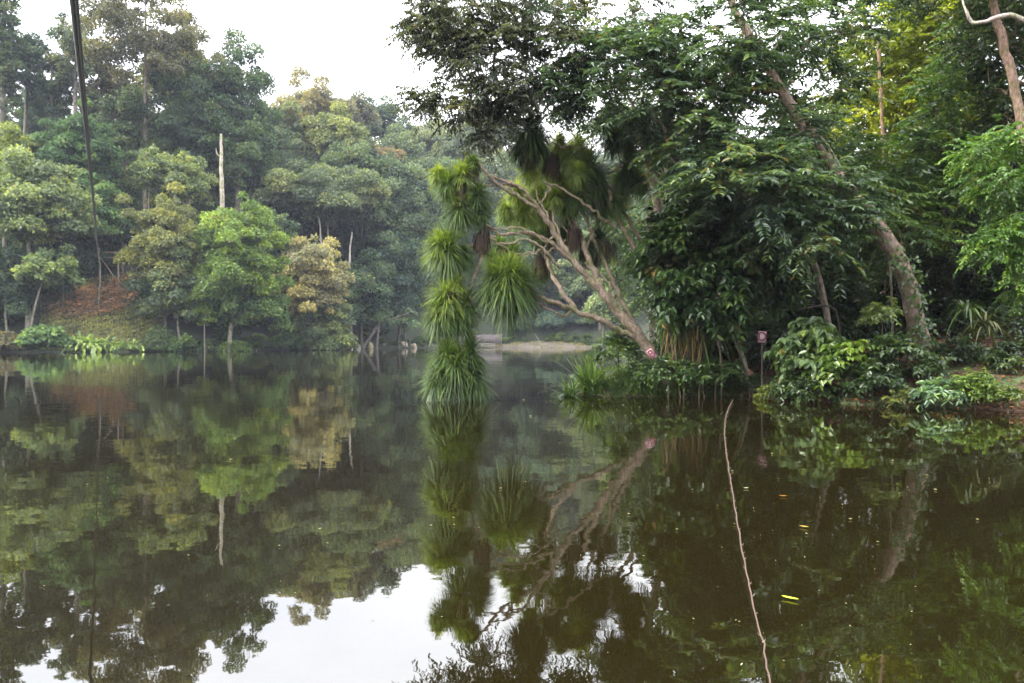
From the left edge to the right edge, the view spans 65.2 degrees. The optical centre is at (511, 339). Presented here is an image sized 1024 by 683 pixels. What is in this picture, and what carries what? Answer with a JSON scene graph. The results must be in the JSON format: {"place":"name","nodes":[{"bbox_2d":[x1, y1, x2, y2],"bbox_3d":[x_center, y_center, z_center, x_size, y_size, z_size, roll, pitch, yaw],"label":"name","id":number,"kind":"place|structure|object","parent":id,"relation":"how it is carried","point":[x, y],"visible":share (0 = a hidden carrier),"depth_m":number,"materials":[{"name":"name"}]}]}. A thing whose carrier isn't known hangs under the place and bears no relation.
{"place":"outdoors","nodes":[
{"label":"outdoors","id":0,"kind":"place"},
{"bbox_2d":[0,347,1023,682],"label":"water","id":1,"kind":"structure","parent":0,"point":[358,515],"depth_m":7.60,"materials":[{"name":"green liquid"}]},
{"bbox_2d":[724,399,770,682],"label":"thorny stalk","id":2,"kind":"object","parent":1,"relation":"on","point":[760,635],"visible":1,"depth_m":6.12,"materials":[{"name":"brown plant"}]},
{"bbox_2d":[0,199,1023,410],"bbox_3d":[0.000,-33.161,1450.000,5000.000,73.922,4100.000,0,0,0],"label":"ground","id":3,"kind":"structure","parent":0,"point":[195,331],"depth_m":132.29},
{"bbox_2d":[0,0,27,137],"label":"emergent tree","id":4,"kind":"object","parent":3,"relation":"on","point":[9,46],"visible":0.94,"depth_m":157.41,"materials":[{"name":"green plant"}]},
{"bbox_2d":[0,120,39,247],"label":"hillside tree","id":5,"kind":"object","parent":3,"relation":"on","point":[6,140],"visible":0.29,"depth_m":131.17,"materials":[{"name":"green plant"}]},
{"bbox_2d":[0,232,45,330],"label":"tree","id":6,"kind":"object","parent":3,"relation":"on","point":[11,287],"visible":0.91,"depth_m":119.41,"materials":[{"name":"green plant"}]},
{"bbox_2d":[0,17,68,136],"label":"emergent tree","id":7,"kind":"object","parent":3,"relation":"on","point":[27,38],"visible":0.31,"depth_m":164.01,"materials":[{"name":"green plant"}]},
{"bbox_2d":[6,80,71,142],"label":"skyline tree","id":8,"kind":"object","parent":3,"relation":"on","point":[33,126],"visible":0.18,"depth_m":177.75,"materials":[{"name":"green plant"}]},
{"bbox_2d":[13,323,79,347],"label":"bush","id":9,"kind":"object","parent":3,"relation":"on","point":[41,333],"visible":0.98,"depth_m":116.11,"materials":[{"name":"green plant"}]},
{"bbox_2d":[10,243,86,326],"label":"tree","id":10,"kind":"object","parent":3,"relation":"on","point":[44,267],"visible":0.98,"depth_m":117.94,"materials":[{"name":"green plant"}]},
{"bbox_2d":[0,143,102,328],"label":"broad tree","id":11,"kind":"object","parent":3,"relation":"on","point":[43,202],"visible":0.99,"depth_m":120.60,"materials":[{"name":"green plant"}]},
{"bbox_2d":[19,12,93,131],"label":"emergent tree","id":12,"kind":"object","parent":3,"relation":"on","point":[51,102],"visible":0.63,"depth_m":163.75,"materials":[{"name":"green plant"}]},
{"bbox_2d":[32,227,98,307],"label":"hillside tree","id":13,"kind":"object","parent":3,"relation":"on","point":[78,252],"visible":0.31,"depth_m":130.85,"materials":[{"name":"green plant"}]},
{"bbox_2d":[42,13,109,116],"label":"slender tree","id":14,"kind":"object","parent":3,"relation":"on","point":[64,29],"visible":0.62,"depth_m":158.76,"materials":[{"name":"green plant"}]},
{"bbox_2d":[26,97,132,244],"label":"round tree","id":15,"kind":"object","parent":3,"relation":"on","point":[67,146],"visible":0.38,"depth_m":135.26,"materials":[{"name":"green plant"}]},
{"bbox_2d":[42,272,141,320],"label":"fallen leaves","id":16,"kind":"object","parent":3,"relation":"on","point":[89,294],"visible":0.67,"depth_m":134.32,"materials":[{"name":"brown plant"}]},
{"bbox_2d":[60,19,136,127],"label":"slender tree","id":17,"kind":"object","parent":3,"relation":"on","point":[108,87],"visible":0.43,"depth_m":165.01,"materials":[{"name":"green plant"}]},
{"bbox_2d":[83,248,118,283],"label":"timber frame","id":18,"kind":"object","parent":3,"relation":"on","point":[109,269],"visible":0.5,"depth_m":138.90,"materials":[{"name":"grey wood"}]},
{"bbox_2d":[69,0,98,250],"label":"cable","id":19,"kind":"object","parent":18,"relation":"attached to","point":[75,16],"visible":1,"depth_m":9.64,"materials":[{"name":"black rubber"}]},
{"bbox_2d":[39,274,163,350],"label":"slope grass","id":20,"kind":"structure","parent":3,"relation":"on","point":[127,331],"depth_m":128.58,"materials":[{"name":"green plant"}]},
{"bbox_2d":[75,172,130,302],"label":"hillside tree","id":21,"kind":"object","parent":3,"relation":"on","point":[110,210],"visible":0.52,"depth_m":133.02,"materials":[{"name":"green plant"}]},
{"bbox_2d":[93,168,146,271],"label":"hillside tree","id":22,"kind":"object","parent":3,"relation":"on","point":[137,203],"visible":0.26,"depth_m":142.31,"materials":[{"name":"green plant"}]},
{"bbox_2d":[89,82,162,182],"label":"hillside tree","id":23,"kind":"object","parent":3,"relation":"on","point":[124,137],"visible":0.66,"depth_m":149.59,"materials":[{"name":"green plant"}]},
{"bbox_2d":[71,0,211,210],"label":"emergent tree","id":24,"kind":"object","parent":3,"relation":"on","point":[119,15],"visible":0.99,"depth_m":148.84,"materials":[{"name":"green plant"}]},
{"bbox_2d":[124,143,171,208],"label":"open tree","id":25,"kind":"object","parent":3,"relation":"on","point":[149,172],"visible":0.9,"depth_m":136.47,"materials":[{"name":"green plant"}]},
{"bbox_2d":[140,325,174,346],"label":"bush","id":26,"kind":"object","parent":3,"relation":"on","point":[157,335],"visible":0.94,"depth_m":122.44,"materials":[{"name":"green plant"}]},
{"bbox_2d":[113,180,203,326],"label":"flowering tree","id":27,"kind":"object","parent":3,"relation":"on","point":[166,221],"visible":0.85,"depth_m":123.94,"materials":[{"name":"green plant"}]},
{"bbox_2d":[124,234,219,338],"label":"hillside tree","id":28,"kind":"object","parent":3,"relation":"on","point":[168,299],"visible":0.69,"depth_m":122.57,"materials":[{"name":"green plant"}]},
{"bbox_2d":[143,150,218,224],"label":"open tree","id":29,"kind":"object","parent":3,"relation":"on","point":[188,172],"visible":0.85,"depth_m":138.53,"materials":[{"name":"green plant"}]},
{"bbox_2d":[130,32,231,93],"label":"emergent tree","id":30,"kind":"object","parent":3,"relation":"on","point":[155,90],"visible":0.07,"depth_m":159.52,"materials":[{"name":"green plant"}]},
{"bbox_2d":[141,44,236,208],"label":"hillside tree","id":31,"kind":"object","parent":3,"relation":"on","point":[193,89],"visible":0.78,"depth_m":153.62,"materials":[{"name":"green plant"}]},
{"bbox_2d":[185,269,223,351],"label":"hillside tree","id":32,"kind":"object","parent":3,"relation":"on","point":[203,309],"visible":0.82,"depth_m":122.75,"materials":[{"name":"green plant"}]},
{"bbox_2d":[0,132,440,326],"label":"forest undergrowth","id":33,"kind":"object","parent":3,"relation":"on","point":[252,184],"visible":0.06,"depth_m":170.21,"materials":[{"name":"green plant"}]},
{"bbox_2d":[178,97,263,188],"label":"hillside tree","id":34,"kind":"object","parent":3,"relation":"on","point":[233,149],"visible":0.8,"depth_m":155.01,"materials":[{"name":"green plant"}]},
{"bbox_2d":[183,190,295,350],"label":"round tree","id":35,"kind":"object","parent":3,"relation":"on","point":[242,241],"visible":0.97,"depth_m":124.01,"materials":[{"name":"green plant"}]},
{"bbox_2d":[204,27,284,212],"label":"hillside tree","id":36,"kind":"object","parent":3,"relation":"on","point":[256,82],"visible":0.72,"depth_m":162.56,"materials":[{"name":"green plant"}]},
{"bbox_2d":[198,267,294,338],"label":"hillside tree","id":37,"kind":"object","parent":3,"relation":"on","point":[253,309],"visible":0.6,"depth_m":126.17,"materials":[{"name":"green plant"}]},
{"bbox_2d":[241,103,296,186],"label":"hillside tree","id":38,"kind":"object","parent":3,"relation":"on","point":[263,112],"visible":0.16,"depth_m":174.93,"materials":[{"name":"green plant"}]},
{"bbox_2d":[264,207,301,333],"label":"hillside tree","id":39,"kind":"object","parent":3,"relation":"on","point":[286,225],"visible":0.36,"depth_m":142.31,"materials":[{"name":"green plant"}]},
{"bbox_2d":[268,330,303,350],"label":"bush","id":40,"kind":"object","parent":3,"relation":"on","point":[281,340],"visible":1,"depth_m":135.57,"materials":[{"name":"green plant"}]},
{"bbox_2d":[265,98,319,161],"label":"hillside tree","id":41,"kind":"object","parent":3,"relation":"on","point":[300,141],"visible":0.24,"depth_m":202.21,"materials":[{"name":"green plant"}]},
{"bbox_2d":[264,233,355,349],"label":"flowering tree","id":42,"kind":"object","parent":3,"relation":"on","point":[316,270],"visible":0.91,"depth_m":138.04,"materials":[{"name":"yellow plant"}]},
{"bbox_2d":[268,65,357,138],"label":"skyline tree","id":43,"kind":"object","parent":3,"relation":"on","point":[316,99],"visible":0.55,"depth_m":209.54,"materials":[{"name":"green plant"}]},
{"bbox_2d":[286,292,357,341],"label":"hillside tree","id":44,"kind":"object","parent":3,"relation":"on","point":[323,323],"visible":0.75,"depth_m":140.71,"materials":[{"name":"green plant"}]},
{"bbox_2d":[251,156,399,242],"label":"umbrella tree","id":45,"kind":"object","parent":3,"relation":"on","point":[325,193],"visible":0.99,"depth_m":161.10,"materials":[{"name":"green plant"}]},
{"bbox_2d":[303,331,350,349],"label":"bush","id":46,"kind":"object","parent":3,"relation":"on","point":[330,341],"visible":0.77,"depth_m":140.10,"materials":[{"name":"green plant"}]},
{"bbox_2d":[291,99,370,156],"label":"hillside tree","id":47,"kind":"object","parent":3,"relation":"on","point":[327,131],"visible":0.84,"depth_m":198.67,"materials":[{"name":"green plant"}]},
{"bbox_2d":[24,326,640,351],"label":"shoreline scrub","id":48,"kind":"object","parent":3,"relation":"on","point":[259,343],"visible":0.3,"depth_m":169.53,"materials":[{"name":"green plant"}]},
{"bbox_2d":[331,90,381,128],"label":"skyline tree","id":49,"kind":"object","parent":3,"relation":"on","point":[367,114],"visible":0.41,"depth_m":246.94,"materials":[{"name":"green plant"}]},
{"bbox_2d":[319,139,406,237],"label":"hillside tree","id":50,"kind":"object","parent":3,"relation":"on","point":[357,154],"visible":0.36,"depth_m":183.20,"materials":[{"name":"green plant"}]},
{"bbox_2d":[333,247,394,347],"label":"shore tree","id":51,"kind":"object","parent":3,"relation":"on","point":[365,286],"visible":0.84,"depth_m":160.66,"materials":[{"name":"green plant"}]},
{"bbox_2d":[364,95,405,140],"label":"skyline tree","id":52,"kind":"object","parent":3,"relation":"on","point":[384,114],"visible":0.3,"depth_m":265.48,"materials":[{"name":"green plant"}]},
{"bbox_2d":[366,228,438,346],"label":"shore tree","id":53,"kind":"object","parent":3,"relation":"on","point":[399,257],"visible":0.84,"depth_m":172.99,"materials":[{"name":"green plant"}]},
{"bbox_2d":[387,305,420,347],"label":"shore tree","id":54,"kind":"object","parent":3,"relation":"on","point":[406,320],"visible":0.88,"depth_m":171.13,"materials":[{"name":"green plant"}]},
{"bbox_2d":[364,162,452,258],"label":"hillside tree","id":55,"kind":"object","parent":3,"relation":"on","point":[407,215],"visible":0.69,"depth_m":182.81,"materials":[{"name":"green plant"}]},
{"bbox_2d":[382,123,434,161],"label":"hillside tree","id":56,"kind":"object","parent":3,"relation":"on","point":[410,145],"visible":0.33,"depth_m":238.11,"materials":[{"name":"green plant"}]},
{"bbox_2d":[404,114,457,160],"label":"umbrella tree","id":57,"kind":"object","parent":3,"relation":"on","point":[422,134],"visible":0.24,"depth_m":275.36,"materials":[{"name":"green plant"}]},
{"bbox_2d":[424,129,486,173],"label":"background tree","id":58,"kind":"object","parent":3,"relation":"on","point":[446,148],"visible":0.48,"depth_m":256.74,"materials":[{"name":"green plant"}]},
{"bbox_2d":[475,146,528,217],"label":"background tree","id":59,"kind":"object","parent":3,"relation":"on","point":[504,172],"visible":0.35,"depth_m":235.45,"materials":[{"name":"green plant"}]},
{"bbox_2d":[425,216,644,317],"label":"shore thicket","id":60,"kind":"object","parent":3,"relation":"on","point":[467,279],"visible":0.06,"depth_m":206.17,"materials":[{"name":"green plant"}]},
{"bbox_2d":[274,119,797,296],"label":"forest","id":61,"kind":"object","parent":3,"relation":"on","point":[420,182],"visible":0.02,"depth_m":219.72,"materials":[{"name":"green plant"}]},
{"bbox_2d":[382,0,694,366],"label":"overhanging tree","id":62,"kind":"object","parent":3,"relation":"on","point":[465,43],"visible":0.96,"depth_m":24.19,"materials":[{"name":"green plant"}]},
{"bbox_2d":[493,209,584,310],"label":"background tree","id":63,"kind":"object","parent":3,"relation":"on","point":[552,288],"visible":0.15,"depth_m":203.59,"materials":[{"name":"green plant"}]},
{"bbox_2d":[413,98,673,402],"bbox_3d":[1.330,-2.889,25.276,8.638,10.632,5.365,0,0,0],"label":"tufted tree","id":64,"kind":"object","parent":3,"relation":"on","point":[508,289],"visible":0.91,"depth_m":24.77,"materials":[{"name":"green plant"}]},
{"bbox_2d":[534,310,567,329],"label":"bush","id":65,"kind":"object","parent":3,"relation":"on","point":[553,320],"visible":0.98,"depth_m":198.17,"materials":[{"name":"green plant"}]},
{"bbox_2d":[549,349,625,397],"bbox_3d":[2.510,1.487,26.273,3.105,2.503,3.309,0,0,31],"label":"spiky plant","id":66,"kind":"object","parent":3,"relation":"on","point":[587,377],"visible":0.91,"depth_m":25.95,"materials":[{"name":"green plant"}]},
{"bbox_2d":[549,212,636,330],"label":"background tree","id":67,"kind":"object","parent":3,"relation":"on","point":[575,285],"visible":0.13,"depth_m":194.06,"materials":[{"name":"green plant"}]},
{"bbox_2d":[581,278,628,349],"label":"background tree","id":68,"kind":"object","parent":3,"relation":"on","point":[594,304],"visible":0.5,"depth_m":147.80,"materials":[{"name":"green plant"}]},
{"bbox_2d":[586,323,646,375],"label":"shrub","id":69,"kind":"object","parent":3,"relation":"on","point":[630,347],"visible":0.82,"depth_m":27.00,"materials":[{"name":"green plant"}]},
{"bbox_2d":[590,157,665,344],"bbox_3d":[10.340,-6.564,62.164,8.607,16.663,7.810,0,0,20],"label":"forest tree","id":70,"kind":"object","parent":3,"relation":"on","point":[623,245],"visible":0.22,"depth_m":61.68,"materials":[{"name":"green plant"}]},
{"bbox_2d":[568,91,697,357],"bbox_3d":[4.359,-3.759,27.736,4.906,9.836,4.280,0,0,0],"label":"pale tree","id":71,"kind":"object","parent":3,"relation":"on","point":[658,204],"visible":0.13,"depth_m":27.93,"materials":[{"name":"green plant"}]},
{"bbox_2d":[563,357,752,396],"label":"bank grass","id":72,"kind":"structure","parent":3,"relation":"on","point":[622,378],"depth_m":25.76,"materials":[{"name":"green plant"}]},
{"bbox_2d":[632,352,702,396],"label":"shrub","id":73,"kind":"object","parent":3,"relation":"on","point":[687,373],"visible":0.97,"depth_m":24.81,"materials":[{"name":"green plant"}]},
{"bbox_2d":[613,127,765,303],"bbox_3d":[9.455,-5.520,40.150,8.677,12.371,7.789,0,0,0],"label":"forest tree","id":74,"kind":"object","parent":3,"relation":"on","point":[640,232],"visible":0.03,"depth_m":40.36,"materials":[{"name":"green plant"}]},
{"bbox_2d":[644,322,739,360],"bbox_3d":[6.332,0.213,28.423,3.099,2.068,2.813,0,0,34],"label":"shrub","id":75,"kind":"object","parent":3,"relation":"on","point":[713,355],"visible":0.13,"depth_m":28.14,"materials":[{"name":"green plant"}]},
{"bbox_2d":[645,296,753,397],"bbox_3d":[5.844,0.417,25.525,3.258,3.921,2.567,0,0,-15],"label":"screw pine","id":76,"kind":"object","parent":3,"relation":"on","point":[682,339],"visible":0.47,"depth_m":25.33,"materials":[{"name":"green plant"}]},
{"bbox_2d":[487,0,933,360],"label":"leaning tree","id":77,"kind":"object","parent":3,"relation":"on","point":[731,152],"visible":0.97,"depth_m":23.05,"materials":[{"name":"green plant"}]},
{"bbox_2d":[888,246,941,356],"bbox_3d":[11.810,-1.089,23.473,1.898,3.301,0.646,0,0,-21],"label":"creeper foliage","id":78,"kind":"object","parent":77,"relation":"attached to","point":[921,296],"visible":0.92,"depth_m":23.44,"materials":[{"name":"green plant"}]},
{"bbox_2d":[622,158,809,388],"bbox_3d":[6.527,-2.148,25.447,6.218,7.945,4.397,0,0,0],"label":"broadleaf tree","id":79,"kind":"object","parent":3,"relation":"on","point":[699,272],"visible":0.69,"depth_m":24.44,"materials":[{"name":"green plant"}]},
{"bbox_2d":[685,355,747,396],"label":"shrub","id":80,"kind":"object","parent":3,"relation":"on","point":[732,370],"visible":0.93,"depth_m":24.94,"materials":[{"name":"green plant"}]},
{"bbox_2d":[734,323,804,372],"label":"shrub","id":81,"kind":"object","parent":3,"relation":"on","point":[750,342],"visible":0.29,"depth_m":27.28,"materials":[{"name":"green plant"}]},
{"bbox_2d":[651,75,902,348],"bbox_3d":[9.569,-4.869,29.742,9.127,11.957,7.590,0,0,0],"label":"forest tree","id":82,"kind":"object","parent":3,"relation":"on","point":[829,285],"visible":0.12,"depth_m":28.28,"materials":[{"name":"green plant"}]},
{"bbox_2d":[762,368,847,403],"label":"shrub","id":83,"kind":"object","parent":3,"relation":"on","point":[785,387],"visible":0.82,"depth_m":23.02,"materials":[{"name":"green plant"}]},
{"bbox_2d":[763,316,848,400],"bbox_3d":[9.008,0.623,23.572,2.495,2.658,2.217,0,0,-17],"label":"shrub","id":84,"kind":"object","parent":3,"relation":"on","point":[793,349],"visible":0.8,"depth_m":23.27,"materials":[{"name":"green plant"}]},
{"bbox_2d":[801,338,879,399],"bbox_3d":[9.362,0.842,22.910,1.913,2.027,1.729,0,0,-25],"label":"shrub","id":85,"kind":"object","parent":3,"relation":"on","point":[837,355],"visible":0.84,"depth_m":22.43,"materials":[{"name":"green plant"}]},
{"bbox_2d":[678,162,1019,358],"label":"wood undergrowth","id":86,"kind":"object","parent":3,"relation":"on","point":[835,302],"visible":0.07,"depth_m":28.43,"materials":[{"name":"green plant"}]},
{"bbox_2d":[711,271,1023,407],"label":"undergrowth","id":87,"kind":"object","parent":3,"relation":"on","point":[879,393],"visible":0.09,"depth_m":23.32,"materials":[{"name":"green plant"}]},
{"bbox_2d":[838,357,912,405],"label":"shrub","id":88,"kind":"object","parent":3,"relation":"on","point":[860,385],"visible":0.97,"depth_m":21.90,"materials":[{"name":"green plant"}]},
{"bbox_2d":[854,296,903,387],"bbox_3d":[10.675,0.148,23.163,1.381,2.856,1.427,0,0,0],"label":"shrub","id":89,"kind":"object","parent":3,"relation":"on","point":[876,313],"visible":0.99,"depth_m":23.04,"materials":[{"name":"green plant"}]},
{"bbox_2d":[844,331,956,390],"bbox_3d":[10.894,0.674,22.574,2.872,1.861,2.461,0,0,0],"label":"shrub","id":90,"kind":"object","parent":3,"relation":"on","point":[891,346],"visible":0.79,"depth_m":22.17,"materials":[{"name":"green plant"}]},
{"bbox_2d":[778,0,1023,317],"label":"forest tree","id":91,"kind":"object","parent":3,"relation":"on","point":[930,127],"visible":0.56,"depth_m":26.16,"materials":[{"name":"green plant"}]},
{"bbox_2d":[795,0,1011,245],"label":"yellowish tree","id":92,"kind":"object","parent":3,"relation":"on","point":[910,52],"visible":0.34,"depth_m":33.17,"materials":[{"name":"green plant"}]},
{"bbox_2d":[908,373,969,408],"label":"shrub","id":93,"kind":"object","parent":3,"relation":"on","point":[934,389],"visible":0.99,"depth_m":20.59,"materials":[{"name":"green plant"}]},
{"bbox_2d":[877,0,1023,164],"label":"dark tree","id":94,"kind":"object","parent":3,"relation":"on","point":[1006,48],"visible":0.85,"depth_m":25.40,"materials":[{"name":"green plant"}]},
{"bbox_2d":[878,204,1023,319],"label":"forest tree","id":95,"kind":"object","parent":3,"relation":"on","point":[934,268],"visible":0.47,"depth_m":27.43,"materials":[{"name":"green plant"}]},
{"bbox_2d":[905,292,998,337],"bbox_3d":[14.804,-0.675,27.078,2.933,1.887,2.964,0,0,0],"label":"shrub","id":96,"kind":"object","parent":3,"relation":"on","point":[946,303],"visible":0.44,"depth_m":26.54,"materials":[{"name":"green plant"}]},
{"bbox_2d":[930,336,988,366],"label":"shrub","id":97,"kind":"object","parent":3,"relation":"on","point":[964,348],"visible":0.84,"depth_m":23.30,"materials":[{"name":"green plant"}]},
{"bbox_2d":[945,367,1002,409],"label":"shrub","id":98,"kind":"object","parent":3,"relation":"on","point":[976,386],"visible":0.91,"depth_m":20.33,"materials":[{"name":"green plant"}]},
{"bbox_2d":[935,113,1023,315],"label":"bright tree","id":99,"kind":"object","parent":3,"relation":"on","point":[1010,241],"visible":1,"depth_m":18.81,"materials":[{"name":"green plant"}]},
{"bbox_2d":[954,312,1017,346],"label":"fern","id":100,"kind":"object","parent":3,"relation":"on","point":[988,323],"visible":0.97,"depth_m":22.50,"materials":[{"name":"green plant"}]},
{"bbox_2d":[956,304,1023,341],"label":"shrub","id":101,"kind":"object","parent":3,"relation":"on","point":[1016,323],"visible":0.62,"depth_m":25.22,"materials":[{"name":"green plant"}]},
{"bbox_2d":[977,347,1023,375],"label":"shrub","id":102,"kind":"object","parent":3,"relation":"on","point":[994,356],"visible":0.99,"depth_m":22.35,"materials":[{"name":"green plant"}]},
{"bbox_2d":[984,385,1023,411],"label":"shrub","id":103,"kind":"object","parent":3,"relation":"on","point":[1010,393],"visible":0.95,"depth_m":19.85,"materials":[{"name":"green plant"}]},
{"bbox_2d":[984,333,1023,366],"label":"shrub","id":104,"kind":"object","parent":3,"relation":"on","point":[1015,348],"visible":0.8,"depth_m":22.80,"materials":[{"name":"green plant"}]},
{"bbox_2d":[0,0,1023,165],"label":"sky","id":105,"kind":"structure","parent":0,"point":[341,40],"materials":[{"name":"white"}]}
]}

